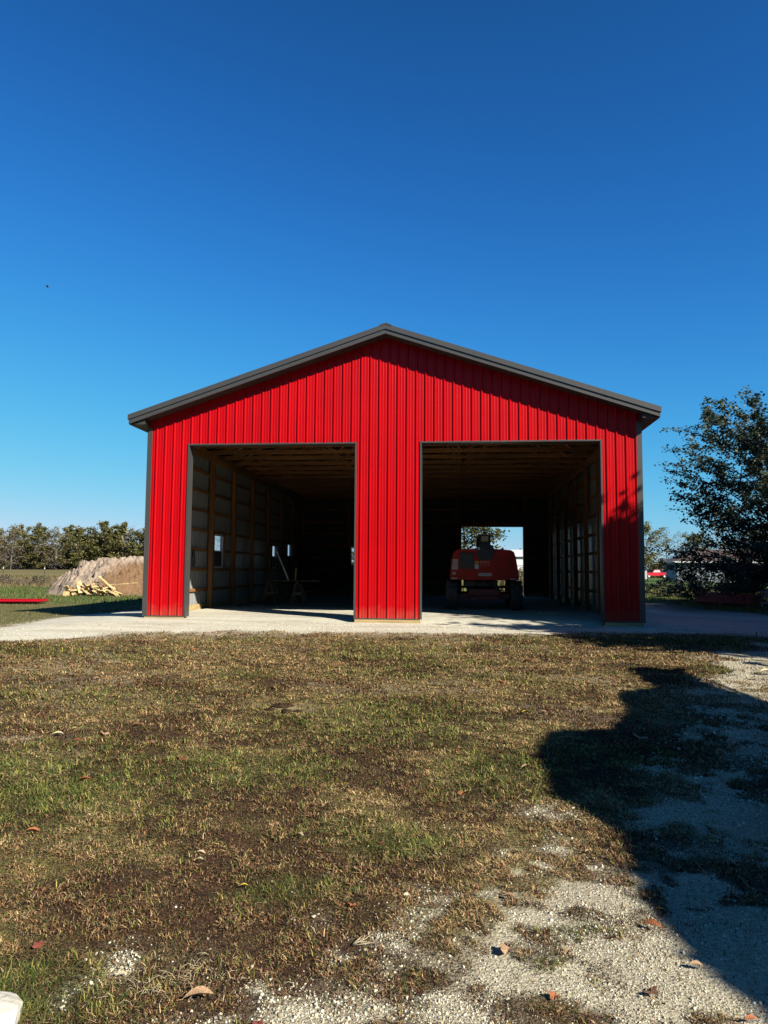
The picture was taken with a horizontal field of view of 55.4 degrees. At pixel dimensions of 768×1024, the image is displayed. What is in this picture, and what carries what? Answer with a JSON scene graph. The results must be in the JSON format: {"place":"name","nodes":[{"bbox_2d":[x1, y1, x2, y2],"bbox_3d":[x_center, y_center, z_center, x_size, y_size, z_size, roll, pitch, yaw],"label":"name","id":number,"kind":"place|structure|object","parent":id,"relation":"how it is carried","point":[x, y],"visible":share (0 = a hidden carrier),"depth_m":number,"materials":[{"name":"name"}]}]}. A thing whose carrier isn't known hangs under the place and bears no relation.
{"place":"outdoors","nodes":[
{"label":"outdoors","id":0,"kind":"place"},
{"bbox_2d":[0,601,141,626],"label":"side grass","id":1,"kind":"structure","parent":0,"point":[65,604],"depth_m":24.05,"materials":[{"name":"green plant"}]},
{"bbox_2d":[0,601,44,602],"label":"metal sheet","id":2,"kind":"object","parent":1,"relation":"on","point":[20,602],"visible":0.24,"depth_m":27.98,"materials":[{"name":"red metal"}]},
{"bbox_2d":[0,601,43,601],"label":"metal sheet","id":3,"kind":"object","parent":2,"relation":"on","point":[21,601],"visible":0.41,"depth_m":27.89,"materials":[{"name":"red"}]},
{"bbox_2d":[0,599,48,600],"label":"metal sheet","id":4,"kind":"object","parent":3,"relation":"on","point":[24,599],"visible":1,"depth_m":27.81,"materials":[{"name":"red metal"}]},
{"bbox_2d":[281,709,293,714],"bbox_3d":[-1.043,2.160,7.865,0.160,0.089,0.113,-2,-5,28],"label":"soil clod","id":5,"kind":"object","parent":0,"point":[284,711],"visible":0.56,"depth_m":7.83,"materials":[{"name":"brown soil"}]},
{"bbox_2d":[0,629,767,1023],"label":"lawn grass","id":6,"kind":"structure","parent":0,"point":[310,783],"depth_m":5.19,"materials":[{"name":"green plant"}]},
{"bbox_2d":[22,827,39,830],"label":"fallen leaf","id":7,"kind":"object","parent":6,"relation":"on","point":[34,828],"visible":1,"depth_m":4.42,"materials":[{"name":"orange plant"}]},
{"bbox_2d":[114,971,130,976],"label":"fallen leaf","id":8,"kind":"object","parent":6,"relation":"on","point":[120,972],"visible":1,"depth_m":2.87,"materials":[{"name":"beige plant"}]},
{"bbox_2d":[176,986,212,1000],"bbox_3d":[-0.704,1.787,2.715,0.134,0.029,0.045,-4,2,-9],"label":"fallen leaf","id":9,"kind":"object","parent":6,"relation":"on","point":[199,990],"visible":1,"depth_m":2.73,"materials":[{"name":"beige plant"}]},
{"bbox_2d":[0,567,767,1023],"bbox_3d":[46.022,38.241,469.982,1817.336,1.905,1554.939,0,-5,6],"label":"ground","id":10,"kind":"structure","parent":0,"point":[336,611],"depth_m":4.38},
{"bbox_2d":[0,530,17,568],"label":"tree","id":11,"kind":"object","parent":10,"relation":"on","point":[5,549],"visible":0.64,"depth_m":158.68,"materials":[{"name":"grey plant"}]},
{"bbox_2d":[0,574,20,583],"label":"field brush","id":12,"kind":"object","parent":10,"relation":"on","point":[7,576],"visible":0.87,"depth_m":58.08,"materials":[{"name":"green plant"}]},
{"bbox_2d":[0,991,22,1023],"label":"corner rock","id":13,"kind":"object","parent":10,"relation":"on","point":[10,1009],"visible":0.91,"depth_m":2.58,"materials":[{"name":"stone"}]},
{"bbox_2d":[0,528,22,568],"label":"woodland tree","id":14,"kind":"object","parent":10,"relation":"on","point":[1,533],"visible":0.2,"depth_m":167.97,"materials":[{"name":"green plant"}]},
{"bbox_2d":[0,526,29,568],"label":"tree","id":15,"kind":"object","parent":10,"relation":"on","point":[10,562],"visible":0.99,"depth_m":155.12,"materials":[{"name":"grey plant"}]},
{"bbox_2d":[0,523,37,568],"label":"woodland tree","id":16,"kind":"object","parent":10,"relation":"on","point":[21,526],"visible":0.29,"depth_m":167.54,"materials":[{"name":"green plant"}]},
{"bbox_2d":[0,573,60,586],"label":"field grass","id":17,"kind":"structure","parent":10,"relation":"on","point":[53,578],"depth_m":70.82,"materials":[{"name":"plant"}]},
{"bbox_2d":[0,567,65,582],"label":"wire fence","id":18,"kind":"object","parent":10,"relation":"on","point":[3,569],"visible":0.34,"depth_m":58.10,"materials":[{"name":"grey"}]},
{"bbox_2d":[28,940,44,948],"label":"fallen leaf","id":19,"kind":"object","parent":10,"relation":"on","point":[39,944],"visible":1,"depth_m":3.10,"materials":[{"name":"plant"}]},
{"bbox_2d":[13,522,61,568],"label":"tree","id":20,"kind":"object","parent":10,"relation":"on","point":[38,530],"visible":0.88,"depth_m":155.96,"materials":[{"name":"green plant"}]},
{"bbox_2d":[24,574,50,583],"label":"field brush","id":21,"kind":"object","parent":10,"relation":"on","point":[36,578],"visible":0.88,"depth_m":57.72,"materials":[{"name":"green plant"}]},
{"bbox_2d":[25,526,58,563],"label":"woodland tree","id":22,"kind":"object","parent":10,"relation":"on","point":[42,539],"visible":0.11,"depth_m":169.76,"materials":[{"name":"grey plant"}]},
{"bbox_2d":[34,528,76,569],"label":"tree","id":23,"kind":"object","parent":10,"relation":"on","point":[55,555],"visible":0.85,"depth_m":154.93,"materials":[{"name":"grey plant"}]},
{"bbox_2d":[63,591,69,595],"bbox_3d":[-15.296,3.939,35.251,0.280,0.220,0.240,7,0,-11],"label":"scrap board","id":24,"kind":"object","parent":10,"relation":"on","point":[65,593],"visible":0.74,"depth_m":35.15,"materials":[{"name":"beige wood"}]},
{"bbox_2d":[51,525,88,562],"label":"woodland tree","id":25,"kind":"object","parent":10,"relation":"on","point":[70,530],"visible":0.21,"depth_m":167.16,"materials":[{"name":"green plant"}]},
{"bbox_2d":[0,585,141,604],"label":"side grass","id":26,"kind":"structure","parent":10,"relation":"on","point":[28,589],"depth_m":34.08,"materials":[{"name":"green plant"}]},
{"bbox_2d":[0,540,143,569],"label":"undergrowth","id":27,"kind":"object","parent":10,"relation":"on","point":[16,566],"visible":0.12,"depth_m":162.13,"materials":[{"name":"green plant"}]},
{"bbox_2d":[53,525,108,567],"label":"tree","id":28,"kind":"object","parent":10,"relation":"on","point":[78,533],"visible":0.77,"depth_m":155.22,"materials":[{"name":"green plant"}]},
{"bbox_2d":[77,530,108,559],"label":"woodland tree","id":29,"kind":"object","parent":10,"relation":"on","point":[90,539],"visible":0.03,"depth_m":166.28,"materials":[{"name":"green plant"}]},
{"bbox_2d":[46,555,143,595],"bbox_3d":[-14.105,3.524,40.104,10.800,2.282,8.800,0,-5,6],"label":"dirt pile","id":30,"kind":"object","parent":10,"relation":"on","point":[128,569],"visible":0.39,"depth_m":37.85,"materials":[{"name":"soil"}]},
{"bbox_2d":[80,520,129,560],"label":"tree","id":31,"kind":"object","parent":10,"relation":"on","point":[105,528],"visible":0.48,"depth_m":155.41,"materials":[{"name":"green plant"}]},
{"bbox_2d":[94,532,130,558],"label":"woodland tree","id":32,"kind":"object","parent":10,"relation":"on","point":[106,542],"visible":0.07,"depth_m":163.57,"materials":[{"name":"green plant"}]},
{"bbox_2d":[98,521,142,558],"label":"tree","id":33,"kind":"object","parent":10,"relation":"on","point":[120,532],"visible":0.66,"depth_m":154.08,"materials":[{"name":"green plant"}]},
{"bbox_2d":[108,524,142,557],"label":"woodland tree","id":34,"kind":"object","parent":10,"relation":"on","point":[127,535],"visible":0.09,"depth_m":165.15,"materials":[{"name":"grey plant"}]},
{"bbox_2d":[122,527,144,557],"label":"tree","id":35,"kind":"object","parent":10,"relation":"on","point":[141,538],"visible":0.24,"depth_m":154.06,"materials":[{"name":"green plant"}]},
{"bbox_2d":[89,967,179,1004],"bbox_3d":[-0.969,1.812,2.811,0.358,0.021,0.252,0,-5,6],"label":"straw clump","id":36,"kind":"object","parent":10,"relation":"on","point":[135,986],"visible":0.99,"depth_m":2.81,"materials":[{"name":"brown plant"}]},
{"bbox_2d":[127,951,291,999],"bbox_3d":[-0.672,1.816,2.863,0.653,0.021,0.338,0,-5,6],"label":"straw clump","id":37,"kind":"object","parent":10,"relation":"on","point":[193,972],"visible":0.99,"depth_m":2.88,"materials":[{"name":"brown plant"}]},
{"bbox_2d":[252,1019,264,1023],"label":"fallen leaf","id":38,"kind":"object","parent":10,"relation":"on","point":[258,1022],"visible":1,"depth_m":2.57,"materials":[{"name":"plant"}]},
{"bbox_2d":[260,581,281,604],"bbox_3d":[-3.929,2.816,25.576,0.568,0.799,0.910,0,-5,6],"label":"sawhorse","id":39,"kind":"object","parent":10,"relation":"on","point":[271,591],"visible":0.97,"depth_m":25.21,"materials":[{"name":"brown wood"}]},
{"bbox_2d":[261,580,320,580],"bbox_3d":[-3.240,2.387,25.480,2.050,0.040,0.280,0,-5,6],"label":"work board","id":40,"kind":"object","parent":39,"relation":"on","point":[290,580],"visible":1,"depth_m":25.34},
{"bbox_2d":[276,551,288,579],"bbox_3d":[-3.544,1.860,25.567,0.470,1.026,0.120,0,-4,-1],"label":"leaning board","id":41,"kind":"object","parent":40,"relation":"on","point":[282,565],"visible":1,"depth_m":25.52,"materials":[{"name":"white wood"}]},
{"bbox_2d":[271,703,288,708],"bbox_3d":[-1.145,2.153,8.054,0.173,0.118,0.152,-3,-6,37],"label":"soil clod","id":42,"kind":"object","parent":10,"relation":"on","point":[280,705],"visible":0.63,"depth_m":8.03,"materials":[{"name":"brown soil"}]},
{"bbox_2d":[289,581,307,604],"bbox_3d":[-2.968,2.811,25.429,0.568,0.799,0.910,0,-4,0],"label":"sawhorse","id":43,"kind":"object","parent":10,"relation":"on","point":[294,591],"visible":0.98,"depth_m":25.06,"materials":[{"name":"brown wood"}]},
{"bbox_2d":[352,933,373,945],"bbox_3d":[-0.084,1.843,3.165,0.101,0.023,0.101,0,-5,6],"label":"dry twig","id":44,"kind":"object","parent":10,"relation":"on","point":[354,943],"visible":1,"depth_m":3.13,"materials":[{"name":"beige wood"}]},
{"bbox_2d":[0,621,767,1023],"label":"gravel","id":45,"kind":"structure","parent":10,"relation":"on","point":[558,905],"depth_m":3.21,"materials":[{"name":"grey gravel"}]},
{"bbox_2d":[128,323,661,626],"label":"pole barn","id":46,"kind":"structure","parent":10,"relation":"on","point":[397,458],"depth_m":18.46,"materials":[{"name":"red metal"}]},
{"bbox_2d":[191,550,194,566],"bbox_3d":[-5.632,1.371,21.628,0.045,0.489,0.238,0,-5,6],"label":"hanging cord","id":47,"kind":"object","parent":46,"relation":"hanging from","point":[193,551],"visible":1,"depth_m":21.61,"materials":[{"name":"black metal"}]},
{"bbox_2d":[214,532,224,569],"bbox_3d":[-5.453,1.282,23.986,0.140,1.200,1.100,0,-5,6],"label":"window","id":48,"kind":"structure","parent":46,"relation":"in","point":[219,556],"depth_m":24.27,"materials":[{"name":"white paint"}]},
{"bbox_2d":[270,543,277,569],"bbox_3d":[-4.720,1.908,31.272,0.140,1.100,1.000,0,-5,6],"label":"window","id":49,"kind":"structure","parent":46,"relation":"in","point":[273,559],"depth_m":31.33,"materials":[{"name":"glass"}]},
{"bbox_2d":[285,542,291,569],"bbox_3d":[-4.440,2.053,34.056,0.140,1.250,1.000,0,-5,6],"label":"window","id":50,"kind":"structure","parent":46,"relation":"in","point":[288,559],"depth_m":33.93,"materials":[{"name":"glass"}]},
{"bbox_2d":[446,532,522,610],"bbox_3d":[3.327,2.021,24.974,2.330,2.430,5.510,0,-5,6],"label":"boom lift","id":51,"kind":"object","parent":10,"relation":"on","point":[482,568],"visible":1,"depth_m":22.37,"materials":[{"name":"orange paint"}]},
{"bbox_2d":[461,527,509,548],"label":"oak tree","id":52,"kind":"object","parent":10,"relation":"on","point":[471,532],"visible":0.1,"depth_m":76.32,"materials":[{"name":"green plant"}]},
{"bbox_2d":[497,565,522,581],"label":"shrub","id":53,"kind":"object","parent":10,"relation":"on","point":[520,572],"visible":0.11,"depth_m":60.07,"materials":[{"name":"green plant"}]},
{"bbox_2d":[499,942,521,953],"bbox_3d":[0.529,1.829,3.061,0.107,0.028,0.086,-2,-17,32],"label":"fallen leaf","id":54,"kind":"object","parent":10,"relation":"on","point":[505,949],"visible":1,"depth_m":3.06,"materials":[{"name":"beige plant"}]},
{"bbox_2d":[511,550,522,570],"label":"white building","id":55,"kind":"structure","parent":10,"relation":"on","point":[519,556],"depth_m":91.45,"materials":[{"name":"silver metal"}]},
{"bbox_2d":[548,991,560,999],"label":"fallen leaf","id":56,"kind":"object","parent":10,"relation":"on","point":[553,994],"visible":1,"depth_m":2.74,"materials":[{"name":"orange plant"}]},
{"bbox_2d":[643,986,657,996],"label":"fallen leaf","id":57,"kind":"object","parent":10,"relation":"on","point":[651,990],"visible":1,"depth_m":2.78,"materials":[{"name":"brown plant"}]},
{"bbox_2d":[644,919,666,928],"bbox_3d":[1.210,1.841,3.272,0.104,0.022,0.035,-11,-1,41],"label":"fallen leaf","id":58,"kind":"object","parent":10,"relation":"on","point":[652,921],"visible":1,"depth_m":3.28,"materials":[{"name":"orange plant"}]},
{"bbox_2d":[647,570,665,577],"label":"pickup truck","id":59,"kind":"object","parent":10,"relation":"on","point":[654,573],"visible":0.66,"depth_m":164.08,"materials":[{"name":"red metal"}]},
{"bbox_2d":[644,554,668,577],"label":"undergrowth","id":60,"kind":"object","parent":10,"relation":"on","point":[663,570],"visible":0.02,"depth_m":179.50,"materials":[{"name":"green plant"}]},
{"bbox_2d":[644,521,672,576],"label":"yard tree","id":61,"kind":"object","parent":10,"relation":"on","point":[647,528],"visible":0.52,"depth_m":175.84,"materials":[{"name":"green plant"}]},
{"bbox_2d":[645,578,682,596],"bbox_3d":[14.661,4.064,38.478,2.212,1.298,2.151,-1,-5,17],"label":"shrub","id":62,"kind":"object","parent":10,"relation":"on","point":[650,587],"visible":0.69,"depth_m":38.37,"materials":[{"name":"green plant"}]},
{"bbox_2d":[644,529,683,565],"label":"yard tree","id":63,"kind":"object","parent":10,"relation":"on","point":[666,536],"visible":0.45,"depth_m":183.05,"materials":[{"name":"grey plant"}]},
{"bbox_2d":[658,573,723,600],"bbox_3d":[15.120,3.664,36.093,2.913,1.700,3.103,1,-4,-2],"label":"shrub","id":64,"kind":"object","parent":10,"relation":"on","point":[683,595],"visible":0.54,"depth_m":35.99,"materials":[{"name":"green plant"}]},
{"bbox_2d":[670,531,716,554],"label":"yard tree","id":65,"kind":"object","parent":10,"relation":"on","point":[686,536],"visible":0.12,"depth_m":176.59,"materials":[{"name":"green plant"}]},
{"bbox_2d":[687,960,703,966],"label":"fallen leaf","id":66,"kind":"object","parent":10,"relation":"on","point":[695,962],"visible":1,"depth_m":2.96,"materials":[{"name":"beige plant"}]},
{"bbox_2d":[644,385,767,603],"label":"maple tree","id":67,"kind":"object","parent":10,"relation":"on","point":[750,440],"visible":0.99,"depth_m":30.94,"materials":[{"name":"green plant"}]},
{"bbox_2d":[663,549,763,581],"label":"farmhouse","id":68,"kind":"object","parent":10,"relation":"on","point":[670,572],"visible":0.16,"depth_m":112.72,"materials":[{"name":"white"}]},
{"bbox_2d":[699,529,736,549],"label":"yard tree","id":69,"kind":"object","parent":10,"relation":"on","point":[715,537],"visible":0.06,"depth_m":182.32,"materials":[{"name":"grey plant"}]},
{"bbox_2d":[672,558,767,598],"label":"shrub","id":70,"kind":"object","parent":10,"relation":"on","point":[719,581],"visible":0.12,"depth_m":35.21,"materials":[{"name":"green plant"}]},
{"bbox_2d":[693,592,766,606],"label":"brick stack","id":71,"kind":"object","parent":10,"relation":"on","point":[753,600],"visible":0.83,"depth_m":31.06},
{"bbox_2d":[723,529,764,548],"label":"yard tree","id":72,"kind":"object","parent":10,"relation":"on","point":[738,537],"visible":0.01,"depth_m":180.74,"materials":[{"name":"green plant"}]},
{"bbox_2d":[745,1014,760,1019],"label":"fallen leaf","id":73,"kind":"object","parent":10,"relation":"on","point":[749,1016],"visible":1,"depth_m":2.61,"materials":[{"name":"orange plant"}]},
{"bbox_2d":[760,591,767,605],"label":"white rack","id":74,"kind":"object","parent":10,"relation":"on","point":[762,592],"visible":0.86,"depth_m":30.25,"materials":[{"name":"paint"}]},
{"bbox_3d":[-14.914,3.957,35.617,0.951,0.050,0.240,-19,22,4],"label":"scrap board","id":75,"kind":"object","parent":10,"relation":"on","visible":0},
{"bbox_2d":[76,581,83,593],"bbox_3d":[-14.805,3.650,35.633,0.240,0.736,0.050,-8,-39,-29],"label":"scrap board","id":76,"kind":"object","parent":75,"relation":"on","point":[79,585],"visible":1,"depth_m":35.62,"materials":[{"name":"beige wood"}]},
{"bbox_2d":[0,0,767,569],"label":"sky","id":77,"kind":"structure","parent":0,"point":[203,193],"materials":[{"name":"blue"}]},
{"bbox_2d":[461,579,767,597],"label":"back weeds","id":78,"kind":"object","parent":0,"point":[499,584],"visible":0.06,"depth_m":42.76,"materials":[{"name":"green plant"}]},
{"bbox_2d":[645,596,767,636],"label":"side grass","id":79,"kind":"structure","parent":0,"point":[701,605],"depth_m":30.46,"materials":[{"name":"green plant"}]},
{"bbox_3d":[-12.756,3.497,35.535,1.600,0.040,0.050,-4,-5,3],"label":"scrap board","id":80,"kind":"object","parent":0,"visible":0},
{"bbox_2d":[98,576,114,589],"bbox_3d":[-13.462,3.450,35.509,1.100,0.045,0.140,36,16,14],"label":"scrap board","id":81,"kind":"object","parent":80,"relation":"on","point":[105,582],"visible":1,"depth_m":35.48,"materials":[{"name":"beige wood"}]}
]}

